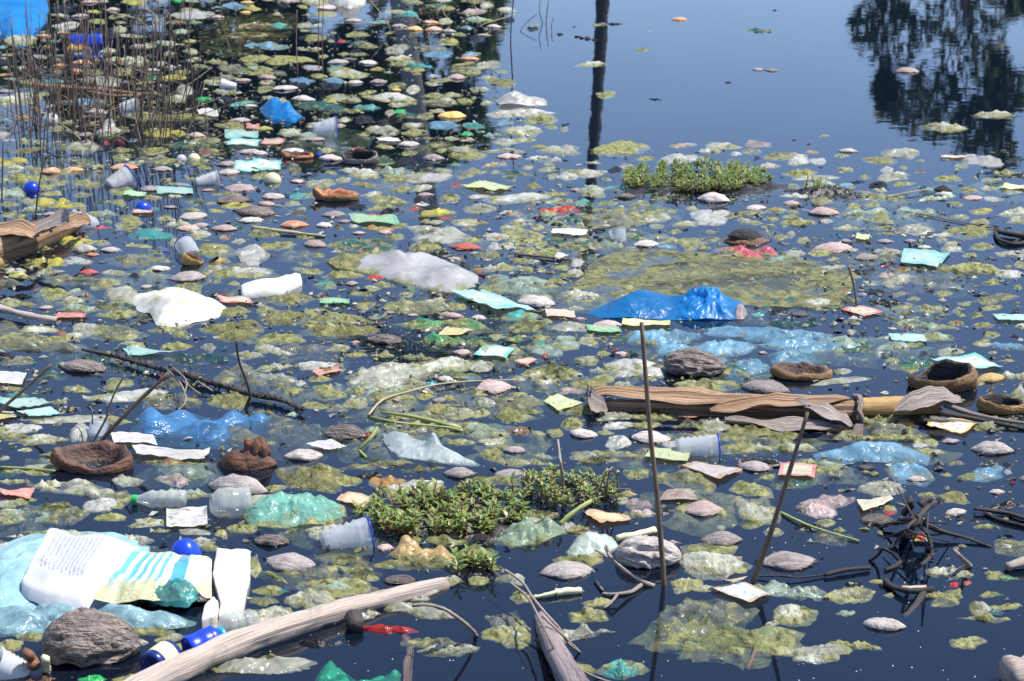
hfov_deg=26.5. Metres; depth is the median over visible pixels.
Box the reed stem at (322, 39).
[322,0,323,80]
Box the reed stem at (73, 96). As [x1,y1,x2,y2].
[67,47,75,141]
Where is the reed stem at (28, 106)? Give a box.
[22,47,33,162]
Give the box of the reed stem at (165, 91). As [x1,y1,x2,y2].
[164,52,167,138]
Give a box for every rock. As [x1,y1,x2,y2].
[40,607,140,680]
[615,534,681,575]
[664,347,725,378]
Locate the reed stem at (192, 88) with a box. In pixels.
[189,44,193,127]
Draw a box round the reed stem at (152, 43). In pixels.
[151,16,152,100]
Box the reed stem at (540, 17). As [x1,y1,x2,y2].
[539,0,542,33]
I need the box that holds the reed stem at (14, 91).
[10,70,16,118]
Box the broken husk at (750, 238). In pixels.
[721,228,771,248]
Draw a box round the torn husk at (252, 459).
[213,436,277,484]
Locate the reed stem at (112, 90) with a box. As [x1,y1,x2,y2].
[111,53,115,125]
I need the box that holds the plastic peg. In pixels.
[40,654,50,673]
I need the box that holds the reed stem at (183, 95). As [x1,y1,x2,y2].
[171,55,190,142]
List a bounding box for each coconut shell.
[49,440,132,483]
[180,252,203,268]
[208,256,221,264]
[281,150,313,162]
[312,187,358,206]
[342,148,378,168]
[738,457,780,471]
[769,361,832,387]
[907,359,977,396]
[976,393,1023,416]
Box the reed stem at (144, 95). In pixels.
[137,43,150,140]
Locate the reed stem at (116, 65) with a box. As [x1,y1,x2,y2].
[116,20,119,119]
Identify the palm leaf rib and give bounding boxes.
[34,83,161,97]
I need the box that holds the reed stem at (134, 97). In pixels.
[130,75,138,135]
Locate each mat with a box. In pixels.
[570,249,852,307]
[627,597,805,671]
[639,488,775,536]
[657,432,833,464]
[834,251,977,298]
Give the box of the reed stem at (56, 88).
[53,32,56,141]
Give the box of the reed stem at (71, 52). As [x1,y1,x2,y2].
[64,0,75,127]
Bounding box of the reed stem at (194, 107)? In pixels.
[172,98,218,125]
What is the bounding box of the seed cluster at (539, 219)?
[532,216,562,225]
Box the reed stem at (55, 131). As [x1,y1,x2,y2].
[35,123,69,141]
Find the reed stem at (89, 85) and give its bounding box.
[78,52,99,130]
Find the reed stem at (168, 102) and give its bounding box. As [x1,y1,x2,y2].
[164,49,169,155]
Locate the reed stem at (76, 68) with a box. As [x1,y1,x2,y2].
[75,16,81,116]
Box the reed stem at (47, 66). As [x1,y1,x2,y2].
[46,33,50,100]
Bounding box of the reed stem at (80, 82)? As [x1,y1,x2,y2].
[77,30,83,136]
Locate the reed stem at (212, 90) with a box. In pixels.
[212,73,214,109]
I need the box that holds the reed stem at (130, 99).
[123,44,141,147]
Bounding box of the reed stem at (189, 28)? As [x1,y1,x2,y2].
[187,0,192,84]
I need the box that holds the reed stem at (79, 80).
[71,22,87,139]
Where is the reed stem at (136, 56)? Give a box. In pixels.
[133,18,138,97]
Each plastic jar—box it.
[140,640,181,669]
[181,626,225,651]
[209,487,251,518]
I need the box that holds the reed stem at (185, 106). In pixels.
[179,70,197,141]
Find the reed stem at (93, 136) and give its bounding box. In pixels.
[89,110,95,162]
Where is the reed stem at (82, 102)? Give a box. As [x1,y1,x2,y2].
[82,50,87,156]
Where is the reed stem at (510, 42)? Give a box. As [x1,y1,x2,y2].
[510,0,513,89]
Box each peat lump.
[472,533,487,544]
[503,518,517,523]
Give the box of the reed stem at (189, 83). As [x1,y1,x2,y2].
[159,67,211,106]
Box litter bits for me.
[0,0,1023,599]
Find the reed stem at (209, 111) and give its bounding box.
[178,97,247,129]
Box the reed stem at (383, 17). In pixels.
[370,0,390,38]
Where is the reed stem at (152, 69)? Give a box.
[148,2,155,146]
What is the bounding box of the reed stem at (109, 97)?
[107,45,112,148]
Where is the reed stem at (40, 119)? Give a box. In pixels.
[35,97,47,139]
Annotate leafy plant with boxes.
[343,471,544,545]
[440,543,508,579]
[506,462,619,508]
[614,155,801,197]
[782,174,865,200]
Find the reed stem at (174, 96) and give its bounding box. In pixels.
[174,73,178,129]
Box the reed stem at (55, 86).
[47,31,59,137]
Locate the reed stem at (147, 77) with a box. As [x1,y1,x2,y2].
[140,0,150,147]
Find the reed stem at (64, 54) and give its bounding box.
[57,2,68,108]
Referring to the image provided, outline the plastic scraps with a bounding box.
[0,0,1023,680]
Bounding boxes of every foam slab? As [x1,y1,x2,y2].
[212,548,250,619]
[241,273,301,305]
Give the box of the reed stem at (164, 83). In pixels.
[160,25,165,145]
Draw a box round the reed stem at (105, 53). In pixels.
[105,5,112,118]
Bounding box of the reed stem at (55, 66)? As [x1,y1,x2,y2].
[48,0,66,134]
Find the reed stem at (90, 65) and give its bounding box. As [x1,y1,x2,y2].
[88,44,95,98]
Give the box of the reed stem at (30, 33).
[29,0,31,67]
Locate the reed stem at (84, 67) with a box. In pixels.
[79,9,85,131]
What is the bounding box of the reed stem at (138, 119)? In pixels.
[129,75,144,161]
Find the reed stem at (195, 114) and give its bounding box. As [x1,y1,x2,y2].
[193,81,201,151]
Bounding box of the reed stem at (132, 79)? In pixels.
[123,55,139,102]
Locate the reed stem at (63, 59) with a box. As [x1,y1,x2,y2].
[59,32,69,84]
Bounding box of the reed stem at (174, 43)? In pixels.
[168,0,180,84]
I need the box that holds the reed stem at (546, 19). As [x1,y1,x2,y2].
[545,0,548,33]
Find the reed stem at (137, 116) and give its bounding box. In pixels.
[133,76,145,148]
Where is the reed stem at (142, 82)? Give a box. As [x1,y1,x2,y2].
[136,20,143,143]
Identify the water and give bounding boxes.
[0,0,1023,680]
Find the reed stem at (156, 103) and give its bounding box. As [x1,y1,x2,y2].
[145,56,161,146]
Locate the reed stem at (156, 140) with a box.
[141,121,167,157]
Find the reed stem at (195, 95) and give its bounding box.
[190,55,200,132]
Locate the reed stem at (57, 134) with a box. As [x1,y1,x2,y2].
[33,124,87,156]
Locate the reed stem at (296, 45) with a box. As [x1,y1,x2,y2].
[296,14,297,77]
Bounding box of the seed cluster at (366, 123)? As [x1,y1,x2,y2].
[358,116,388,125]
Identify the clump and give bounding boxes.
[274,462,343,493]
[868,487,992,571]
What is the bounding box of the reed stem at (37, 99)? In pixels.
[30,75,41,131]
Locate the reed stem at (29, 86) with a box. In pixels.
[26,30,30,147]
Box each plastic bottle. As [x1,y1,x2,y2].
[131,489,186,508]
[210,609,259,631]
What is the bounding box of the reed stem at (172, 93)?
[169,31,175,152]
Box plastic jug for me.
[71,33,102,51]
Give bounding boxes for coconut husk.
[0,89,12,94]
[35,34,51,38]
[37,305,54,309]
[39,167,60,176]
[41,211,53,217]
[53,54,65,58]
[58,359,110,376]
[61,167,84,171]
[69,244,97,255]
[70,14,90,18]
[73,60,90,65]
[76,269,99,276]
[81,0,98,5]
[84,108,107,116]
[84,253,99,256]
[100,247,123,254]
[106,7,119,12]
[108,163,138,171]
[120,80,132,84]
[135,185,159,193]
[140,285,152,289]
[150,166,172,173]
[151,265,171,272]
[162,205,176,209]
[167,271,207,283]
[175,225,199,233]
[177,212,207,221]
[184,132,206,138]
[201,189,214,191]
[205,474,270,495]
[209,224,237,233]
[211,15,225,19]
[215,161,236,167]
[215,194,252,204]
[218,169,240,177]
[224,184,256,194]
[228,117,252,123]
[234,78,251,82]
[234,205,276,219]
[236,149,258,156]
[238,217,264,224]
[239,11,251,14]
[240,1,253,4]
[243,104,258,107]
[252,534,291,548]
[253,151,268,156]
[258,75,277,80]
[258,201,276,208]
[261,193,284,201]
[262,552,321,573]
[271,85,298,91]
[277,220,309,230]
[280,148,303,151]
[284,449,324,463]
[289,179,306,184]
[291,95,316,102]
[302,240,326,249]
[305,137,325,141]
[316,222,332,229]
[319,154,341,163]
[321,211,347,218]
[321,424,365,444]
[327,59,349,65]
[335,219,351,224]
[342,57,357,61]
[344,18,363,24]
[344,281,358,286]
[347,80,362,85]
[350,340,360,344]
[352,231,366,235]
[358,60,378,66]
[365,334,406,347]
[369,79,387,85]
[375,544,394,552]
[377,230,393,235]
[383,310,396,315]
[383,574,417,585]
[390,24,407,28]
[391,88,401,91]
[398,141,419,148]
[405,26,423,33]
[407,314,418,317]
[416,192,433,197]
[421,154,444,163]
[423,20,438,24]
[424,26,442,32]
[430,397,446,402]
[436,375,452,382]
[437,111,466,120]
[438,312,464,319]
[441,29,456,33]
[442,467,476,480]
[447,73,466,82]
[448,257,462,261]
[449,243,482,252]
[453,349,472,356]
[460,56,478,61]
[470,315,487,321]
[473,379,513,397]
[478,33,491,37]
[486,24,501,29]
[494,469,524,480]
[495,153,511,160]
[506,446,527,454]
[510,154,522,160]
[515,294,555,310]
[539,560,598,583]
[569,188,579,192]
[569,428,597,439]
[571,317,587,321]
[591,320,625,327]
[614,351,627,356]
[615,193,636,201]
[629,430,673,447]
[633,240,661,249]
[669,540,681,545]
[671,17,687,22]
[678,500,727,520]
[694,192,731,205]
[699,531,742,547]
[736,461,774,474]
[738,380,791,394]
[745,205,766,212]
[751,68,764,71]
[753,551,823,575]
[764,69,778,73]
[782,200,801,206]
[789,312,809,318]
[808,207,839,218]
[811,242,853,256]
[813,505,828,510]
[837,239,852,243]
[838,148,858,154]
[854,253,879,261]
[855,464,875,470]
[857,513,892,528]
[860,617,906,633]
[875,239,893,244]
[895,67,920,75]
[903,239,917,244]
[906,476,927,482]
[916,245,932,249]
[939,438,960,444]
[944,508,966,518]
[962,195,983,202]
[967,441,1015,458]
[978,373,1004,385]
[988,489,1004,495]
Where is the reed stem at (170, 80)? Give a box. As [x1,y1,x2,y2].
[138,68,191,98]
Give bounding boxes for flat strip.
[616,526,656,541]
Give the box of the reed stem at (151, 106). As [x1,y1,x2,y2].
[147,72,159,140]
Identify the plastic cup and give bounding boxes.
[0,646,29,680]
[43,113,59,125]
[70,209,98,235]
[87,418,108,441]
[104,165,137,195]
[119,98,139,116]
[174,235,199,257]
[194,170,220,189]
[219,77,236,90]
[313,115,337,139]
[319,515,374,556]
[609,227,626,242]
[675,433,720,464]
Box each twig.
[75,374,125,442]
[235,341,250,416]
[412,603,478,637]
[594,545,654,608]
[759,565,870,577]
[883,578,933,620]
[905,211,999,229]
[952,548,972,575]
[974,507,1023,527]
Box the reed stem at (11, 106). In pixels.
[7,52,18,156]
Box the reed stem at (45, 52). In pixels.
[38,20,49,79]
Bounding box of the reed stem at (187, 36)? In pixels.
[183,2,193,85]
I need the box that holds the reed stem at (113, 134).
[87,123,131,152]
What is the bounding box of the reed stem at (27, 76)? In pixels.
[11,68,59,90]
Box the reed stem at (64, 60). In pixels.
[64,24,66,107]
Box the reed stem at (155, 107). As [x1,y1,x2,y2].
[151,85,163,127]
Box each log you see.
[123,577,449,680]
[999,655,1023,680]
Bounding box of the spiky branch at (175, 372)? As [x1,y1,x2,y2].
[81,348,304,412]
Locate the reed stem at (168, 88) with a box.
[162,22,169,157]
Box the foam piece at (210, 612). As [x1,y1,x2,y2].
[201,597,218,628]
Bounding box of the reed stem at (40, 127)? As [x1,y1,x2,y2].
[38,83,41,168]
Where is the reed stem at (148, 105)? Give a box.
[137,61,154,146]
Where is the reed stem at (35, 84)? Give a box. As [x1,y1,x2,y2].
[33,50,40,131]
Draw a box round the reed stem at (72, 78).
[66,24,73,137]
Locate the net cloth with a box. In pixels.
[198,13,298,57]
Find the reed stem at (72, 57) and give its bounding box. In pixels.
[69,0,80,119]
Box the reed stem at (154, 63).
[133,45,183,81]
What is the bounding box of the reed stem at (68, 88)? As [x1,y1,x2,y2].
[68,37,71,126]
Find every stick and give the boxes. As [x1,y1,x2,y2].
[0,304,56,322]
[0,363,52,412]
[99,372,169,440]
[251,225,324,236]
[399,632,414,680]
[514,253,572,260]
[639,322,666,608]
[744,623,770,672]
[749,412,808,606]
[847,266,857,321]
[886,189,928,197]
[1004,556,1023,571]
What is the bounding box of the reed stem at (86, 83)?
[86,23,90,139]
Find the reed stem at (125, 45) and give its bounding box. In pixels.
[124,23,126,77]
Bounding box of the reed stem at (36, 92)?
[31,46,42,133]
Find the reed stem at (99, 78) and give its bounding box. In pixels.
[91,31,108,116]
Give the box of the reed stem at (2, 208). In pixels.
[1,140,3,213]
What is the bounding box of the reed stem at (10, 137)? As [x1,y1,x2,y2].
[6,115,16,157]
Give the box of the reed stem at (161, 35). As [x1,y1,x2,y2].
[154,0,170,75]
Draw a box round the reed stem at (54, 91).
[14,66,85,116]
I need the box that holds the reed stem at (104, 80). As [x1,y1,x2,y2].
[94,25,114,129]
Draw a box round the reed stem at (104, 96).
[102,40,112,146]
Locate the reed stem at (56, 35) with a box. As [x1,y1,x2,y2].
[50,1,58,90]
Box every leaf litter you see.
[0,59,11,63]
[4,293,37,299]
[34,277,46,281]
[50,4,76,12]
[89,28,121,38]
[128,8,154,21]
[128,272,140,279]
[134,20,157,26]
[134,321,149,325]
[145,31,160,35]
[162,5,175,12]
[196,24,221,30]
[214,96,238,103]
[279,2,288,7]
[285,81,308,89]
[286,639,343,647]
[297,35,306,39]
[320,83,341,90]
[347,204,366,211]
[347,511,356,515]
[355,115,374,125]
[356,472,385,480]
[365,12,378,16]
[376,207,403,214]
[377,0,391,3]
[377,119,388,126]
[395,156,420,167]
[410,196,430,208]
[433,251,448,258]
[466,34,486,43]
[501,17,515,23]
[525,26,538,31]
[556,33,564,36]
[581,249,600,255]
[590,227,603,234]
[607,166,624,173]
[608,22,623,25]
[648,98,662,100]
[652,506,676,515]
[663,198,692,203]
[681,185,725,194]
[710,207,730,211]
[723,194,741,198]
[753,156,760,161]
[765,308,788,316]
[788,204,806,209]
[794,509,806,514]
[794,524,823,530]
[798,224,807,228]
[818,432,836,437]
[826,476,841,481]
[840,189,862,198]
[843,581,865,587]
[847,269,873,276]
[849,180,865,185]
[862,289,888,295]
[867,300,904,305]
[869,181,889,189]
[877,261,898,266]
[903,559,913,564]
[919,351,927,356]
[935,497,945,505]
[941,471,953,474]
[969,518,981,522]
[983,499,1023,509]
[1001,414,1023,420]
[1002,227,1013,230]
[1002,462,1013,468]
[1004,172,1023,178]
[1009,156,1023,163]
[1010,334,1020,339]
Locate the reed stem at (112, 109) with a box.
[77,97,146,122]
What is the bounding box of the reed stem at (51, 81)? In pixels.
[47,20,55,140]
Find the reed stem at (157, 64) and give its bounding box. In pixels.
[155,21,160,114]
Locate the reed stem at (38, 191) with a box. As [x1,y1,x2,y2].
[35,160,44,220]
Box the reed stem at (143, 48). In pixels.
[141,21,146,80]
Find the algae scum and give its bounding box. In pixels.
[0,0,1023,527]
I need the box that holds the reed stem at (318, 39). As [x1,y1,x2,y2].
[318,0,319,79]
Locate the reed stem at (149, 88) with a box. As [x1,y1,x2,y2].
[108,60,173,114]
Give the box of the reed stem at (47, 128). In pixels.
[46,87,51,156]
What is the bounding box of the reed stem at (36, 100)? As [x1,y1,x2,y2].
[29,47,39,153]
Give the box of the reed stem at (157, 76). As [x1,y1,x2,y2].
[156,21,160,130]
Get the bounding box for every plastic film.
[0,96,23,106]
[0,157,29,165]
[0,165,39,186]
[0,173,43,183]
[0,187,25,199]
[0,279,23,287]
[0,320,19,335]
[0,332,53,344]
[0,337,88,353]
[0,432,27,440]
[0,503,71,536]
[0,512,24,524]
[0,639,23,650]
[1,356,33,365]
[8,167,80,190]
[16,287,99,307]
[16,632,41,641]
[19,275,121,285]
[20,157,114,184]
[20,529,98,535]
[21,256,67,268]
[24,452,59,470]
[26,479,66,488]
[29,140,101,153]
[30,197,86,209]
[35,501,73,510]
[38,506,90,525]
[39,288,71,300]
[39,478,114,498]
[42,347,153,375]
[52,21,79,30]
[55,304,101,312]
[62,98,107,106]
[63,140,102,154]
[77,76,120,86]
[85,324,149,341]
[89,417,133,424]
[93,303,154,323]
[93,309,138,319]
[95,126,129,138]
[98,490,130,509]
[99,267,176,291]
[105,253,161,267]
[110,56,154,65]
[112,474,143,486]
[118,600,145,606]
[125,534,154,544]
[128,228,177,240]
[130,246,179,261]
[133,463,220,489]
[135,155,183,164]
[136,593,207,605]
[141,457,198,465]
[142,392,201,409]
[143,128,185,137]
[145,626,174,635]
[150,546,213,565]
[153,113,215,121]
[154,473,190,487]
[156,377,180,388]
[157,352,213,365]
[158,74,185,81]
[166,94,188,102]
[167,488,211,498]
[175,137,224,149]
[188,262,302,292]
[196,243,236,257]
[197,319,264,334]
[200,271,228,285]
[211,413,316,446]
[213,363,261,385]
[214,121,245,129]
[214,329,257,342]
[217,64,248,72]
[219,378,321,409]
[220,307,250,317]
[222,285,300,304]
[226,429,333,461]
[229,222,262,236]
[229,350,264,359]
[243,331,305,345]
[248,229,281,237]
[250,556,257,576]
[252,554,261,578]
[254,362,296,372]
[257,553,385,589]
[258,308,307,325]
[258,372,296,383]
[259,344,365,375]
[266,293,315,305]
[273,128,375,155]
[274,516,387,553]
[277,249,327,265]
[288,423,331,446]
[291,100,346,113]
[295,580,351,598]
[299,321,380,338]
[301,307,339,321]
[307,577,345,589]
[309,577,378,598]
[313,384,346,401]
[322,382,364,404]
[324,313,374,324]
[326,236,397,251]
[332,386,428,417]
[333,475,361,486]
[334,427,453,462]
[337,393,432,423]
[338,384,425,404]
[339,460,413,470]
[358,168,461,194]
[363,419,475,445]
[363,624,418,634]
[365,125,399,135]
[366,201,453,218]
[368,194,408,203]
[368,475,406,486]
[372,165,415,174]
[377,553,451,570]
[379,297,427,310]
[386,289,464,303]
[387,424,418,434]
[388,318,497,333]
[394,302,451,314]
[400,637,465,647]
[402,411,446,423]
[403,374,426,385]
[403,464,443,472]
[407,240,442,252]
[409,141,455,154]
[413,332,485,346]
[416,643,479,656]
[417,388,503,407]
[422,96,452,106]
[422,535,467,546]
[424,333,502,353]
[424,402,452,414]
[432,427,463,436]
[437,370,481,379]
[449,62,481,75]
[453,342,535,373]
[453,488,511,501]
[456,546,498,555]
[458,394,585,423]
[463,422,556,453]
[464,424,509,439]
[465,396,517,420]
[465,444,558,467]
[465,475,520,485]
[470,238,533,258]
[476,250,499,259]
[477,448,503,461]
[478,274,510,293]
[484,277,583,310]
[484,614,520,626]
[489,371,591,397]
[493,108,554,116]
[493,320,567,340]
[497,200,605,219]
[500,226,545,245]
[500,309,542,320]
[501,215,558,233]
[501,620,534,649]
[507,426,530,436]
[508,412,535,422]
[510,108,546,115]
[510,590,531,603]
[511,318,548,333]
[515,339,567,362]
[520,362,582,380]
[522,238,606,259]
[524,249,565,258]
[528,624,615,648]
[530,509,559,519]
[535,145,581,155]
[539,206,580,214]
[543,213,614,240]
[545,197,573,205]
[549,283,667,313]
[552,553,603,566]
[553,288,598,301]
[558,214,593,226]
[558,254,607,268]
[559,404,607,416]
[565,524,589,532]
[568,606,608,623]
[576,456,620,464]
[577,213,651,230]
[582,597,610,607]
[586,363,664,384]
[589,448,707,472]
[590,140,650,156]
[590,200,684,215]
[592,235,659,260]
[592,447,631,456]
[597,658,648,679]
[603,206,685,229]
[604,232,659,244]
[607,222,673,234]
[622,466,648,479]
[623,509,655,517]
[624,233,687,252]
[625,498,651,511]
[628,193,695,207]
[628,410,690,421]
[636,341,735,364]
[651,469,715,494]
[657,601,750,648]
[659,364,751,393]
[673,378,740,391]
[677,422,700,427]
[680,541,737,555]
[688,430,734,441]
[708,230,784,249]
[715,359,777,383]
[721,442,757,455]
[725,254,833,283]
[725,305,772,324]
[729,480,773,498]
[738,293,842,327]
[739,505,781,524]
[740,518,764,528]
[752,632,796,656]
[753,458,857,486]
[753,579,831,601]
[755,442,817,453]
[757,496,769,503]
[760,320,821,328]
[772,606,818,626]
[775,479,817,490]
[777,335,873,351]
[809,460,869,484]
[811,206,925,232]
[812,331,954,368]
[816,494,855,507]
[821,191,921,208]
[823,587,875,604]
[828,433,875,441]
[828,639,881,649]
[836,421,932,442]
[840,344,873,354]
[861,156,898,164]
[864,414,907,424]
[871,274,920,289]
[871,302,953,322]
[872,264,943,280]
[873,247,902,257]
[878,437,963,464]
[883,215,936,228]
[887,357,932,370]
[892,320,957,333]
[899,184,961,196]
[900,208,939,216]
[912,185,957,201]
[918,121,968,133]
[919,215,963,229]
[922,331,953,341]
[925,565,973,580]
[937,262,1000,274]
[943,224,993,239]
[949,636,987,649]
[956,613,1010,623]
[957,183,1023,204]
[968,465,1003,481]
[969,242,994,250]
[971,294,1019,304]
[972,416,1017,430]
[986,391,1010,396]
[994,539,1023,556]
[997,207,1023,218]
[1001,371,1023,379]
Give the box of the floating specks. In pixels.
[15,370,996,679]
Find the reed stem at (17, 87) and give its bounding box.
[10,20,23,147]
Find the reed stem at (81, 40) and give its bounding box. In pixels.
[81,0,84,97]
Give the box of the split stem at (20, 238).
[0,208,90,271]
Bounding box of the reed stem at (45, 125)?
[42,88,54,159]
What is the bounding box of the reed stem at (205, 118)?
[204,95,208,135]
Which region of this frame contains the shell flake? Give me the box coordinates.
[22,647,40,670]
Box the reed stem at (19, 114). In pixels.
[0,106,37,135]
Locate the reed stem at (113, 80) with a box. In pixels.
[100,38,122,122]
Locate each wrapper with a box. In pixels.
[0,371,26,383]
[0,397,47,407]
[0,411,15,418]
[0,488,34,498]
[18,406,61,415]
[56,312,86,317]
[111,431,156,444]
[123,189,146,195]
[123,346,171,355]
[131,444,209,459]
[133,209,152,212]
[150,578,198,607]
[156,186,192,193]
[166,506,207,526]
[197,108,218,115]
[217,295,252,302]
[224,129,257,138]
[226,137,261,145]
[233,160,260,171]
[246,123,259,128]
[253,158,280,169]
[261,138,284,143]
[307,439,345,448]
[313,366,340,374]
[317,5,335,8]
[320,297,348,302]
[336,492,375,507]
[348,213,398,224]
[378,137,399,140]
[386,535,459,560]
[438,326,471,334]
[452,289,534,309]
[462,181,511,190]
[474,345,514,357]
[514,357,536,364]
[544,393,582,409]
[545,308,575,317]
[551,228,587,234]
[555,252,568,258]
[582,509,630,522]
[586,324,621,331]
[622,318,669,325]
[645,447,689,460]
[660,488,697,499]
[679,414,699,417]
[682,461,742,478]
[711,581,769,601]
[723,576,746,581]
[778,462,816,477]
[842,305,882,315]
[856,233,869,239]
[857,495,892,509]
[889,333,926,341]
[901,248,949,266]
[902,585,926,587]
[927,416,975,432]
[932,352,1001,367]
[941,155,965,157]
[993,313,1023,319]
[1001,183,1023,188]
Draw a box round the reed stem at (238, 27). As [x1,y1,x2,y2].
[232,0,240,57]
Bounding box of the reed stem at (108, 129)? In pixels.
[108,101,112,157]
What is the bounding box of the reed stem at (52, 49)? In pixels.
[51,0,58,108]
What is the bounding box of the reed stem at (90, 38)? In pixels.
[89,0,94,86]
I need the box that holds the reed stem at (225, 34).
[220,1,233,63]
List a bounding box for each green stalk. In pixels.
[0,466,55,471]
[358,426,378,457]
[367,379,514,415]
[369,411,462,431]
[558,499,593,525]
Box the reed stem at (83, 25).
[80,4,84,43]
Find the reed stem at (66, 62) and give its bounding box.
[64,11,66,108]
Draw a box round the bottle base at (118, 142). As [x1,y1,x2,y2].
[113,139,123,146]
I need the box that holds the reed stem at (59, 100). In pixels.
[55,81,60,125]
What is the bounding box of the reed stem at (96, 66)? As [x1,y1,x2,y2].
[86,0,102,129]
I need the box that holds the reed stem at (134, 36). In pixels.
[131,1,137,71]
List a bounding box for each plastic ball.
[23,181,40,194]
[134,201,151,213]
[170,538,201,554]
[176,154,186,161]
[188,153,199,161]
[264,172,280,184]
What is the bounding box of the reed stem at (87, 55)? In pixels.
[87,0,87,87]
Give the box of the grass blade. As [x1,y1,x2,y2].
[780,511,858,541]
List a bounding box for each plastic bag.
[0,0,48,37]
[0,297,22,306]
[0,423,42,433]
[0,499,28,507]
[2,508,23,514]
[4,35,37,46]
[4,268,26,273]
[10,92,43,104]
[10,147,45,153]
[16,434,69,445]
[17,448,31,451]
[18,325,58,332]
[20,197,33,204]
[23,414,119,423]
[23,464,56,470]
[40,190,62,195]
[60,296,84,305]
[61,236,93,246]
[63,256,92,264]
[69,423,88,441]
[72,323,101,335]
[82,388,169,402]
[83,497,118,512]
[88,19,107,24]
[101,269,113,274]
[101,513,126,521]
[103,118,114,128]
[103,285,225,327]
[107,279,121,285]
[112,674,133,680]
[114,26,127,33]
[118,334,138,341]
[119,34,145,37]
[120,341,146,347]
[125,244,152,247]
[128,519,165,527]
[130,112,160,120]
[130,407,288,449]
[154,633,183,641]
[160,178,171,181]
[169,9,215,19]
[169,182,190,185]
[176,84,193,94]
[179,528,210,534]
[181,7,198,10]
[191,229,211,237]
[193,537,215,547]
[200,343,216,352]
[206,391,251,410]
[210,656,316,674]
[215,529,226,536]
[226,266,272,277]
[232,238,245,244]
[234,244,270,266]
[242,491,346,528]
[247,596,278,606]
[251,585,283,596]
[252,173,263,178]
[252,494,270,503]
[254,605,292,621]
[256,41,291,50]
[259,97,302,122]
[260,653,275,659]
[268,55,317,62]
[278,98,290,103]
[283,588,335,608]
[286,163,301,174]
[288,77,315,84]
[295,361,343,370]
[295,380,305,386]
[297,5,307,8]
[297,22,312,28]
[301,0,328,5]
[302,65,323,70]
[302,402,313,408]
[304,34,326,41]
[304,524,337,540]
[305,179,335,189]
[307,402,329,409]
[313,11,337,17]
[315,661,400,680]
[319,54,328,58]
[320,147,335,153]
[325,76,343,83]
[326,250,478,292]
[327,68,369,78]
[328,0,365,8]
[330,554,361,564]
[342,397,367,408]
[343,361,434,393]
[348,169,381,179]
[348,567,379,581]
[362,92,417,102]
[362,609,380,619]
[364,285,380,291]
[368,314,381,319]
[380,403,411,412]
[381,480,443,500]
[382,431,479,466]
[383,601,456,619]
[384,10,405,13]
[384,44,410,54]
[385,109,394,115]
[403,173,452,183]
[406,85,420,94]
[406,225,473,244]
[408,356,470,372]
[410,589,439,600]
[412,184,431,191]
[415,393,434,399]
[420,219,429,223]
[421,51,453,58]
[428,121,461,131]
[429,220,443,224]
[437,6,455,10]
[438,18,453,24]
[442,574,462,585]
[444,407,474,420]
[451,219,482,225]
[461,51,481,57]
[462,203,498,213]
[468,194,490,198]
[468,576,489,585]
[469,360,493,372]
[471,397,495,407]
[473,60,501,69]
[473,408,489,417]
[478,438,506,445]
[480,2,494,8]
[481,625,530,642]
[482,192,550,204]
[483,232,508,240]
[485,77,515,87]
[488,242,499,250]
[489,334,506,338]
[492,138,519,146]
[493,276,547,295]
[495,517,567,547]
[496,70,507,73]
[496,90,547,105]
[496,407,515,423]
[497,118,513,125]
[499,225,521,230]
[499,243,513,247]
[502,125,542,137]
[509,218,526,225]
[510,245,524,251]
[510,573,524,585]
[514,137,527,142]
[522,165,533,169]
[525,344,562,356]
[526,182,541,188]
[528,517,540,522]
[530,224,544,230]
[533,241,548,248]
[540,210,556,215]
[549,321,590,331]
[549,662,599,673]
[552,340,580,350]
[553,215,564,219]
[553,336,576,342]
[559,172,578,180]
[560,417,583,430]
[560,521,574,530]
[566,269,583,277]
[566,531,618,556]
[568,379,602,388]
[569,451,596,460]
[571,258,584,267]
[574,170,607,178]
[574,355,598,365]
[576,185,605,197]
[578,333,594,345]
[586,285,747,319]
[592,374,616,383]
[595,411,631,420]
[596,350,611,355]
[602,422,633,429]
[603,358,666,377]
[605,435,631,449]
[614,497,628,504]
[615,325,839,378]
[627,212,644,216]
[640,212,671,222]
[649,223,663,228]
[661,153,702,164]
[661,441,675,448]
[670,577,702,593]
[679,551,752,580]
[689,209,730,220]
[693,585,720,591]
[696,218,725,225]
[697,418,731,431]
[705,142,741,149]
[708,244,777,261]
[709,629,737,645]
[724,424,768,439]
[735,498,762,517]
[737,218,749,222]
[745,140,770,147]
[763,427,779,433]
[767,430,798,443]
[773,604,804,624]
[780,249,805,255]
[787,231,795,238]
[788,153,809,165]
[791,175,839,180]
[792,643,851,663]
[796,499,836,518]
[800,180,836,187]
[800,298,834,310]
[808,249,831,256]
[809,158,825,164]
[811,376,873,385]
[813,441,930,472]
[815,519,835,526]
[817,219,832,223]
[822,265,845,269]
[834,154,848,157]
[835,368,851,374]
[839,183,855,188]
[847,203,860,209]
[857,480,905,496]
[862,218,894,223]
[873,211,888,219]
[877,172,907,181]
[880,148,919,159]
[880,166,893,172]
[884,461,935,487]
[894,223,935,236]
[899,365,918,373]
[913,443,927,447]
[923,438,937,446]
[937,347,964,355]
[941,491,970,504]
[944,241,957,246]
[959,187,977,193]
[960,154,1004,167]
[969,601,990,614]
[972,342,991,346]
[984,196,1004,201]
[992,269,1022,277]
[995,249,1023,256]
[1005,190,1022,194]
[1011,386,1023,400]
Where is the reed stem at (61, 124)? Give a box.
[35,108,80,140]
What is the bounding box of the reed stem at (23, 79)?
[22,33,27,121]
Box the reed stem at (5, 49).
[0,22,10,80]
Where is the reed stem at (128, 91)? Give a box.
[123,50,137,134]
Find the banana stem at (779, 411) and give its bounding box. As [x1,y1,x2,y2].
[586,385,1023,440]
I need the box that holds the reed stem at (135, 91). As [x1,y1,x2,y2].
[133,33,137,151]

